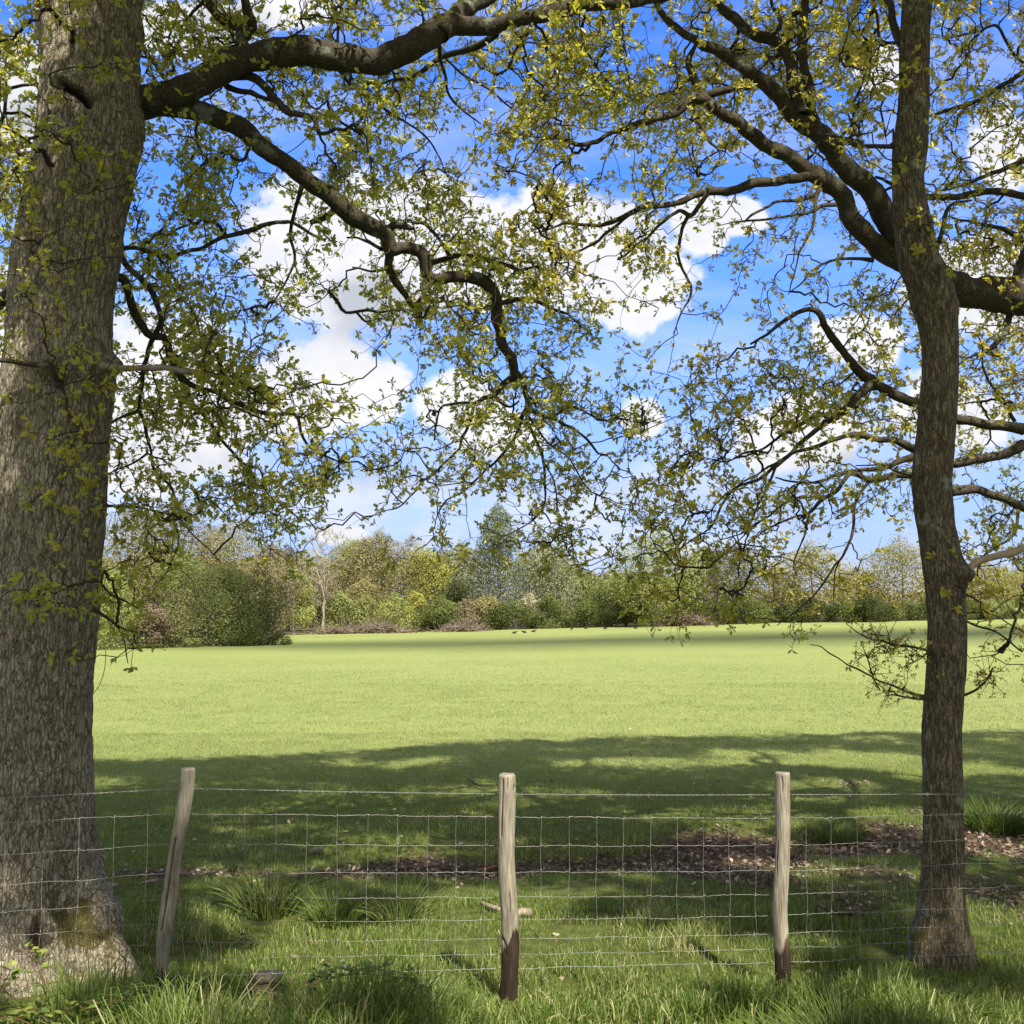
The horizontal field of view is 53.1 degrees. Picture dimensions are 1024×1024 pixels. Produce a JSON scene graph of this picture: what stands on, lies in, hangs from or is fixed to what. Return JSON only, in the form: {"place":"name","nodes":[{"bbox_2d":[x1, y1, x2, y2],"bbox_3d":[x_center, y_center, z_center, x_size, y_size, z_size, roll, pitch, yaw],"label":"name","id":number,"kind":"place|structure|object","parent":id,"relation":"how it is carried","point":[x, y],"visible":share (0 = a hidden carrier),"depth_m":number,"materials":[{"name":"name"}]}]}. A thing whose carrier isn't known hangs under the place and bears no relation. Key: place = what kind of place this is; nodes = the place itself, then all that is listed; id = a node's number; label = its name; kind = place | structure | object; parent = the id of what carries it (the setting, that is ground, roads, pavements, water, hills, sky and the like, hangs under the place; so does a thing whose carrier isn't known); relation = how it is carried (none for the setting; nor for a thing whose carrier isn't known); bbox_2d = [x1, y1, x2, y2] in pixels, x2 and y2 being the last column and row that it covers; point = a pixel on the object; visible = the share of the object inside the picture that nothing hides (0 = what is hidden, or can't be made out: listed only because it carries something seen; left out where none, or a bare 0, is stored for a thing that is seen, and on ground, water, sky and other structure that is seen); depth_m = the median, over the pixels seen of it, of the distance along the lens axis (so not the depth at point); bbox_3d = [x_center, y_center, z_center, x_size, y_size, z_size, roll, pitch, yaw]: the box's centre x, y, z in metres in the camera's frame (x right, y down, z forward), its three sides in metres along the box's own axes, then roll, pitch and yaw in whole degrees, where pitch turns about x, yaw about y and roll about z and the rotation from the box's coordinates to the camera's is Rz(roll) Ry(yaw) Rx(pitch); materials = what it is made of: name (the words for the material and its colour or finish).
{"place":"outdoors","nodes":[
{"label":"outdoors","id":0,"kind":"place"},
{"bbox_2d":[0,612,1023,1023],"bbox_3d":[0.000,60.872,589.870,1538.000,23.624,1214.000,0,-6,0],"label":"field","id":1,"kind":"structure","parent":0,"point":[756,644],"depth_m":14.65,"materials":[{"name":"plant"}]},
{"bbox_2d":[96,557,156,650],"bbox_3d":[-23.935,5.416,60.798,5.229,5.494,6.844,0,-6,0],"label":"shrub","id":2,"kind":"object","parent":1,"relation":"on","point":[107,629],"visible":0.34,"depth_m":60.36,"materials":[{"name":"green plant"}]},
{"bbox_2d":[13,977,239,1023],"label":"grass tussock","id":3,"kind":"object","parent":1,"relation":"on","point":[59,1019],"depth_m":4.56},
{"bbox_2d":[101,502,175,640],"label":"tree","id":4,"kind":"object","parent":1,"relation":"on","point":[133,532],"visible":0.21,"depth_m":79.28,"materials":[{"name":"green plant"}]},
{"bbox_2d":[128,583,180,647],"bbox_3d":[-21.868,6.248,62.181,3.001,4.078,3.302,0,-6,0],"label":"shrub","id":5,"kind":"object","parent":1,"relation":"on","point":[164,617],"visible":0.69,"depth_m":61.70,"materials":[{"name":"plant"}]},
{"bbox_2d":[115,542,197,641],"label":"tree","id":6,"kind":"object","parent":1,"relation":"on","point":[147,569],"visible":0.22,"depth_m":77.31,"materials":[{"name":"green plant"}]},
{"bbox_2d":[148,632,203,646],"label":"shrub","id":7,"kind":"object","parent":1,"relation":"on","point":[189,641],"visible":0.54,"depth_m":63.34,"materials":[{"name":"green plant"}]},
{"bbox_2d":[126,494,229,632],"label":"tree","id":8,"kind":"object","parent":1,"relation":"on","point":[186,534],"visible":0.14,"depth_m":83.73,"materials":[{"name":"green plant"}]},
{"bbox_2d":[126,538,240,647],"bbox_3d":[-20.663,5.037,64.570,6.380,6.949,6.822,0,-6,0],"label":"shrub","id":9,"kind":"object","parent":1,"relation":"on","point":[187,570],"visible":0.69,"depth_m":64.18,"materials":[{"name":"green plant"}]},
{"bbox_2d":[173,516,249,636],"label":"tree","id":10,"kind":"object","parent":1,"relation":"on","point":[205,621],"visible":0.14,"depth_m":89.39,"materials":[{"name":"green plant"}]},
{"bbox_2d":[182,557,268,645],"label":"shrub","id":11,"kind":"object","parent":1,"relation":"on","point":[230,580],"visible":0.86,"depth_m":66.08,"materials":[{"name":"green plant"}]},
{"bbox_2d":[188,504,286,630],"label":"tree","id":12,"kind":"object","parent":1,"relation":"on","point":[231,546],"visible":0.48,"depth_m":84.56,"materials":[{"name":"green plant"}]},
{"bbox_2d":[235,635,265,645],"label":"shrub","id":13,"kind":"object","parent":1,"relation":"on","point":[259,644],"visible":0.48,"depth_m":66.72,"materials":[{"name":"green plant"}]},
{"bbox_2d":[217,567,299,645],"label":"holly tree","id":14,"kind":"object","parent":1,"relation":"on","point":[269,612],"visible":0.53,"depth_m":68.29,"materials":[{"name":"green plant"}]},
{"bbox_2d":[248,969,283,1000],"bbox_3d":[-1.285,2.508,5.399,0.199,0.188,0.208,-6,-8,45],"label":"stump","id":15,"kind":"object","parent":1,"relation":"on","point":[260,983],"visible":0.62,"depth_m":5.36,"materials":[{"name":"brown wood"}]},
{"bbox_2d":[200,860,340,921],"bbox_3d":[-1.628,2.539,6.860,0.944,0.390,0.904,0,-6,0],"label":"rush tussock","id":16,"kind":"object","parent":1,"relation":"on","point":[266,898],"visible":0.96,"depth_m":6.87,"materials":[{"name":"green plant"}]},
{"bbox_2d":[237,540,306,636],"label":"tree","id":17,"kind":"object","parent":1,"relation":"on","point":[288,583],"visible":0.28,"depth_m":91.45,"materials":[{"name":"green plant"}]},
{"bbox_2d":[265,632,293,644],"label":"shrub","id":18,"kind":"object","parent":1,"relation":"on","point":[287,640],"visible":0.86,"depth_m":68.73,"materials":[{"name":"green plant"}]},
{"bbox_2d":[274,543,315,630],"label":"tree","id":19,"kind":"object","parent":1,"relation":"on","point":[295,564],"visible":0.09,"depth_m":124.56,"materials":[{"name":"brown plant"}]},
{"bbox_2d":[276,567,317,634],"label":"tree","id":20,"kind":"object","parent":1,"relation":"on","point":[298,618],"visible":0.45,"depth_m":99.59,"materials":[{"name":"green plant"}]},
{"bbox_2d":[288,549,349,629],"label":"tree","id":21,"kind":"object","parent":1,"relation":"on","point":[311,575],"visible":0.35,"depth_m":118.85,"materials":[{"name":"green plant"}]},
{"bbox_2d":[299,525,352,629],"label":"bare tree","id":22,"kind":"object","parent":1,"relation":"on","point":[324,594],"visible":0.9,"depth_m":103.62,"materials":[{"name":"grey plant"}]},
{"bbox_2d":[300,617,363,634],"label":"brash heap","id":23,"kind":"object","parent":1,"relation":"on","point":[333,630],"visible":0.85,"depth_m":99.52,"materials":[{"name":"brown wood"}]},
{"bbox_2d":[283,883,381,929],"bbox_3d":[-1.185,2.575,6.669,0.682,0.269,0.617,4,-7,-33],"label":"rush tussock","id":24,"kind":"object","parent":1,"relation":"on","point":[352,913],"visible":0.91,"depth_m":6.62,"materials":[{"name":"green plant"}]},
{"bbox_2d":[313,588,356,631],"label":"shrub","id":25,"kind":"object","parent":1,"relation":"on","point":[342,599],"visible":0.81,"depth_m":104.81,"materials":[{"name":"green plant"}]},
{"bbox_2d":[319,537,375,623],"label":"tree","id":26,"kind":"object","parent":1,"relation":"on","point":[345,549],"visible":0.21,"depth_m":120.82,"materials":[{"name":"green plant"}]},
{"bbox_2d":[252,977,474,1023],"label":"grass tussock","id":27,"kind":"object","parent":1,"relation":"on","point":[383,1020],"depth_m":4.57,"materials":[{"name":"plant"}]},
{"bbox_2d":[329,567,397,627],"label":"shrub","id":28,"kind":"object","parent":1,"relation":"on","point":[363,588],"visible":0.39,"depth_m":111.91,"materials":[{"name":"green plant"}]},
{"bbox_2d":[339,590,388,628],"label":"shrub","id":29,"kind":"object","parent":1,"relation":"on","point":[364,612],"visible":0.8,"depth_m":105.86,"materials":[{"name":"green plant"}]},
{"bbox_2d":[326,533,403,620],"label":"tree","id":30,"kind":"object","parent":1,"relation":"on","point":[374,569],"visible":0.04,"depth_m":127.37,"materials":[{"name":"green plant"}]},
{"bbox_2d":[0,0,729,999],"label":"oak tree","id":31,"kind":"object","parent":1,"relation":"on","point":[96,110],"visible":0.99,"depth_m":6.24,"materials":[{"name":"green plant"}]},
{"bbox_2d":[329,524,421,623],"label":"tree","id":32,"kind":"object","parent":1,"relation":"on","point":[373,543],"visible":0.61,"depth_m":117.09,"materials":[{"name":"green plant"}]},
{"bbox_2d":[334,616,422,633],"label":"brash heap","id":33,"kind":"object","parent":1,"relation":"on","point":[377,627],"visible":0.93,"depth_m":99.60,"materials":[{"name":"brown wood"}]},
{"bbox_2d":[369,591,418,631],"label":"shrub","id":34,"kind":"object","parent":1,"relation":"on","point":[388,614],"visible":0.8,"depth_m":106.93,"materials":[{"name":"green plant"}]},
{"bbox_2d":[348,874,450,928],"bbox_3d":[-0.744,2.566,6.799,0.715,0.321,0.790,0,-6,0],"label":"rush tussock","id":35,"kind":"object","parent":1,"relation":"on","point":[402,912],"visible":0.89,"depth_m":6.76,"materials":[{"name":"green plant"}]},
{"bbox_2d":[394,533,421,593],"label":"bare tree","id":36,"kind":"object","parent":1,"relation":"on","point":[410,543],"visible":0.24,"depth_m":132.12,"materials":[{"name":"brown plant"}]},
{"bbox_2d":[401,591,428,628],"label":"shrub","id":37,"kind":"object","parent":1,"relation":"on","point":[416,600],"visible":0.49,"depth_m":109.06,"materials":[{"name":"yellow plant"}]},
{"bbox_2d":[396,540,450,629],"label":"tree","id":38,"kind":"object","parent":1,"relation":"on","point":[425,573],"visible":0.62,"depth_m":116.19,"materials":[{"name":"green plant"}]},
{"bbox_2d":[412,591,467,631],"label":"shrub","id":39,"kind":"object","parent":1,"relation":"on","point":[441,608],"visible":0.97,"depth_m":105.32,"materials":[{"name":"green plant"}]},
{"bbox_2d":[412,546,473,612],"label":"tree","id":40,"kind":"object","parent":1,"relation":"on","point":[442,553],"visible":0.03,"depth_m":125.29,"materials":[{"name":"green plant"}]},
{"bbox_2d":[435,575,476,629],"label":"shrub","id":41,"kind":"object","parent":1,"relation":"on","point":[455,596],"visible":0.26,"depth_m":113.32,"materials":[{"name":"green plant"}]},
{"bbox_2d":[418,614,496,631],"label":"brash heap","id":42,"kind":"object","parent":1,"relation":"on","point":[461,627],"visible":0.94,"depth_m":102.64,"materials":[{"name":"brown wood"}]},
{"bbox_2d":[426,534,495,625],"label":"willow tree","id":43,"kind":"object","parent":1,"relation":"on","point":[459,572],"visible":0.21,"depth_m":119.14,"materials":[{"name":"green plant"}]},
{"bbox_2d":[443,595,484,626],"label":"shrub","id":44,"kind":"object","parent":1,"relation":"on","point":[467,608],"visible":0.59,"depth_m":106.41,"materials":[{"name":"brown plant"}]},
{"bbox_2d":[463,590,509,629],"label":"hedge shrub","id":45,"kind":"object","parent":1,"relation":"on","point":[481,604],"visible":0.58,"depth_m":107.56,"materials":[{"name":"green plant"}]},
{"bbox_2d":[479,901,500,911],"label":"fallen branch","id":46,"kind":"object","parent":1,"relation":"on","point":[490,906],"visible":0.87,"depth_m":6.93,"materials":[{"name":"brown wood"}]},
{"bbox_2d":[461,501,533,626],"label":"conifer tree","id":47,"kind":"object","parent":1,"relation":"on","point":[505,549],"visible":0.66,"depth_m":113.62,"materials":[{"name":"green plant"}]},
{"bbox_2d":[481,598,536,629],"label":"hedge shrub","id":48,"kind":"object","parent":1,"relation":"on","point":[505,612],"visible":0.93,"depth_m":105.78,"materials":[{"name":"green plant"}]},
{"bbox_2d":[0,941,1023,1023],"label":"verge grass","id":49,"kind":"structure","parent":1,"relation":"on","point":[699,1004],"depth_m":4.83,"materials":[{"name":"plant"}]},
{"bbox_2d":[0,939,98,1023],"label":"bramble","id":50,"kind":"object","parent":49,"relation":"on","point":[27,1010],"visible":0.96,"depth_m":4.40,"materials":[{"name":"plant"}]},
{"bbox_2d":[84,988,152,1022],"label":"bramble","id":51,"kind":"object","parent":49,"relation":"on","point":[129,992],"visible":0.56,"depth_m":4.49,"materials":[{"name":"plant"}]},
{"bbox_2d":[210,930,257,950],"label":"bramble","id":52,"kind":"object","parent":49,"relation":"on","point":[247,941],"visible":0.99,"depth_m":5.15,"materials":[{"name":"plant"}]},
{"bbox_2d":[298,958,440,999],"bbox_3d":[-0.677,2.260,4.961,0.698,0.183,0.209,-1,-6,8],"label":"bramble","id":53,"kind":"object","parent":49,"relation":"on","point":[312,974],"visible":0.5,"depth_m":4.97,"materials":[{"name":"plant"}]},
{"bbox_2d":[0,766,1023,1015],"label":"wire fence","id":54,"kind":"object","parent":1,"relation":"on","point":[506,816],"visible":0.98,"depth_m":5.28,"materials":[{"name":"metal"}]},
{"bbox_2d":[518,907,531,916],"bbox_3d":[0.072,2.661,6.800,0.129,0.064,0.068,3,-6,-26],"label":"log","id":55,"kind":"object","parent":1,"relation":"on","point":[526,911],"visible":0.69,"depth_m":6.78,"materials":[{"name":"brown wood"}]},
{"bbox_2d":[513,592,548,627],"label":"hawthorn bush","id":56,"kind":"object","parent":1,"relation":"on","point":[529,599],"visible":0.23,"depth_m":110.93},
{"bbox_2d":[510,533,582,624],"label":"willow tree","id":57,"kind":"object","parent":1,"relation":"on","point":[533,566],"visible":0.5,"depth_m":119.13,"materials":[{"name":"green plant"}]},
{"bbox_2d":[519,592,580,628],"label":"hedge shrub","id":58,"kind":"object","parent":1,"relation":"on","point":[547,602],"visible":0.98,"depth_m":105.87,"materials":[{"name":"green plant"}]},
{"bbox_2d":[100,556,1010,633],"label":"distant wood","id":59,"kind":"object","parent":1,"relation":"on","point":[191,623],"visible":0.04,"depth_m":126.21,"materials":[{"name":"green plant"}]},
{"bbox_2d":[534,987,585,1023],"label":"grass stalk","id":60,"kind":"object","parent":1,"relation":"on","point":[550,1000],"depth_m":4.36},
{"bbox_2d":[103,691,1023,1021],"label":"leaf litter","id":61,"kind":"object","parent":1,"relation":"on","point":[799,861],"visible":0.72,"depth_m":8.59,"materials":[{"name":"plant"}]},
{"bbox_2d":[549,557,603,623],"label":"willow tree","id":62,"kind":"object","parent":1,"relation":"on","point":[589,583],"visible":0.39,"depth_m":122.39,"materials":[{"name":"green plant"}]},
{"bbox_2d":[554,594,617,627],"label":"hedge shrub","id":63,"kind":"object","parent":1,"relation":"on","point":[587,611],"visible":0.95,"depth_m":105.39,"materials":[{"name":"green plant"}]},
{"bbox_2d":[578,580,628,624],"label":"shrub","id":64,"kind":"object","parent":1,"relation":"on","point":[599,592],"visible":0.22,"depth_m":111.37,"materials":[{"name":"green plant"}]},
{"bbox_2d":[597,568,619,590],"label":"hill tree","id":65,"kind":"object","parent":1,"relation":"on","point":[602,579],"visible":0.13,"depth_m":177.22,"materials":[{"name":"green plant"}]},
{"bbox_2d":[598,592,649,626],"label":"hedgerow shrub","id":66,"kind":"object","parent":1,"relation":"on","point":[632,617],"visible":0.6,"depth_m":102.92,"materials":[{"name":"green plant"}]},
{"bbox_2d":[602,568,651,625],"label":"tree","id":67,"kind":"object","parent":1,"relation":"on","point":[613,583],"visible":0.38,"depth_m":105.17,"materials":[{"name":"green plant"}]},
{"bbox_2d":[625,933,641,1023],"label":"grass stalk","id":68,"kind":"object","parent":1,"relation":"on","point":[630,955],"depth_m":4.57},
{"bbox_2d":[638,599,672,624],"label":"hedgerow shrub","id":69,"kind":"object","parent":1,"relation":"on","point":[655,612],"visible":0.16,"depth_m":105.68,"materials":[{"name":"green plant"}]},
{"bbox_2d":[602,517,713,626],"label":"tree","id":70,"kind":"object","parent":1,"relation":"on","point":[630,561],"visible":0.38,"depth_m":100.99,"materials":[{"name":"green plant"}]},
{"bbox_2d":[646,609,726,625],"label":"brash heap","id":71,"kind":"object","parent":1,"relation":"on","point":[687,620],"visible":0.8,"depth_m":101.66,"materials":[{"name":"brown wood"}]},
{"bbox_2d":[661,597,711,621],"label":"hedgerow shrub","id":72,"kind":"object","parent":1,"relation":"on","point":[695,602],"visible":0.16,"depth_m":104.88,"materials":[{"name":"green plant"}]},
{"bbox_2d":[681,544,729,617],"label":"tree","id":73,"kind":"object","parent":1,"relation":"on","point":[712,594],"visible":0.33,"depth_m":108.37,"materials":[{"name":"green plant"}]},
{"bbox_2d":[695,601,739,623],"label":"hedgerow shrub","id":74,"kind":"object","parent":1,"relation":"on","point":[708,606],"visible":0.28,"depth_m":103.70,"materials":[{"name":"green plant"}]},
{"bbox_2d":[709,541,768,622],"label":"tree","id":75,"kind":"object","parent":1,"relation":"on","point":[733,568],"visible":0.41,"depth_m":110.26,"materials":[{"name":"green plant"}]},
{"bbox_2d":[722,591,774,623],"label":"hedgerow shrub","id":76,"kind":"object","parent":1,"relation":"on","point":[755,609],"visible":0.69,"depth_m":103.14,"materials":[{"name":"green plant"}]},
{"bbox_2d":[479,0,1023,653],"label":"oak tree","id":77,"kind":"object","parent":1,"relation":"on","point":[985,292],"visible":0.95,"depth_m":8.30,"materials":[{"name":"green plant"}]},
{"bbox_2d":[697,1004,834,1023],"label":"grass tussock","id":78,"kind":"object","parent":1,"relation":"on","point":[762,1020],"depth_m":4.71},
{"bbox_2d":[745,557,810,617],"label":"tree","id":79,"kind":"object","parent":1,"relation":"on","point":[767,599],"visible":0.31,"depth_m":110.66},
{"bbox_2d":[754,599,806,622],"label":"hedgerow shrub","id":80,"kind":"object","parent":1,"relation":"on","point":[784,605],"visible":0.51,"depth_m":106.19,"materials":[{"name":"green plant"}]},
{"bbox_2d":[780,595,840,622],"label":"hedgerow shrub","id":81,"kind":"object","parent":1,"relation":"on","point":[814,617],"visible":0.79,"depth_m":104.57,"materials":[{"name":"green plant"}]},
{"bbox_2d":[765,530,864,616],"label":"oak tree","id":82,"kind":"object","parent":1,"relation":"on","point":[804,568],"visible":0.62,"depth_m":108.18,"materials":[{"name":"plant"}]},
{"bbox_2d":[718,981,948,1023],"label":"grass tussock","id":83,"kind":"object","parent":1,"relation":"on","point":[817,1018],"depth_m":4.71,"materials":[{"name":"plant"}]},
{"bbox_2d":[800,815,867,846],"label":"grass tussock","id":84,"kind":"object","parent":1,"relation":"on","point":[838,828],"depth_m":9.63,"materials":[{"name":"plant"}]},
{"bbox_2d":[817,904,865,916],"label":"fallen branch","id":85,"kind":"object","parent":1,"relation":"on","point":[840,913],"visible":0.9,"depth_m":6.92,"materials":[{"name":"wood"}]},
{"bbox_2d":[820,598,868,621],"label":"hedgerow shrub","id":86,"kind":"object","parent":1,"relation":"on","point":[842,605],"visible":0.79,"depth_m":103.68,"materials":[{"name":"green plant"}]},
{"bbox_2d":[826,562,888,616],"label":"tree","id":87,"kind":"object","parent":1,"relation":"on","point":[858,595],"visible":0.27,"depth_m":110.56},
{"bbox_2d":[846,591,897,621],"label":"hedgerow shrub","id":88,"kind":"object","parent":1,"relation":"on","point":[867,605],"visible":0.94,"depth_m":102.79,"materials":[{"name":"green plant"}]},
{"bbox_2d":[853,525,924,619],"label":"oak tree","id":89,"kind":"object","parent":1,"relation":"on","point":[895,577],"visible":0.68,"depth_m":109.23,"materials":[{"name":"plant"}]},
{"bbox_2d":[841,962,956,1008],"bbox_3d":[2.021,2.501,5.366,0.535,0.201,0.580,3,-6,-27],"label":"grass tussock","id":90,"kind":"object","parent":1,"relation":"on","point":[875,975],"depth_m":5.40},
{"bbox_2d":[882,598,925,620],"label":"hedgerow shrub","id":91,"kind":"object","parent":1,"relation":"on","point":[909,617],"visible":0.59,"depth_m":105.71,"materials":[{"name":"green plant"}]},
{"bbox_2d":[904,598,926,619],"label":"hedgerow shrub","id":92,"kind":"object","parent":1,"relation":"on","point":[923,607],"visible":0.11,"depth_m":105.78,"materials":[{"name":"green plant"}]},
{"bbox_2d":[809,0,1023,975],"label":"oak tree","id":93,"kind":"object","parent":1,"relation":"on","point":[949,573],"visible":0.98,"depth_m":6.20,"materials":[{"name":"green plant"}]},
{"bbox_2d":[878,977,1006,1023],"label":"grass tussock","id":94,"kind":"object","parent":1,"relation":"on","point":[985,1013],"depth_m":5.23,"materials":[{"name":"plant"}]},
{"bbox_2d":[966,597,988,619],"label":"hedgerow shrub","id":95,"kind":"object","parent":1,"relation":"on","point":[970,604],"visible":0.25,"depth_m":103.62,"materials":[{"name":"green plant"}]},
{"bbox_2d":[963,791,1023,836],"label":"grass tussock","id":96,"kind":"object","parent":1,"relation":"on","point":[989,820],"depth_m":9.85,"materials":[{"name":"plant"}]},
{"bbox_2d":[966,553,1023,615],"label":"tree","id":97,"kind":"object","parent":1,"relation":"on","point":[977,590],"visible":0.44,"depth_m":105.98,"materials":[{"name":"plant"}]},
{"bbox_2d":[972,594,1023,619],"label":"hedgerow shrub","id":98,"kind":"object","parent":1,"relation":"on","point":[1000,610],"visible":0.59,"depth_m":103.20,"materials":[{"name":"green plant"}]},
{"bbox_2d":[981,561,1023,616],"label":"tree","id":99,"kind":"object","parent":1,"relation":"on","point":[1021,583],"visible":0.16,"depth_m":111.39,"materials":[{"name":"green plant"}]},
{"bbox_2d":[0,0,1023,612],"label":"sky","id":100,"kind":"structure","parent":0,"point":[328,352],"materials":[{"name":"blue"}]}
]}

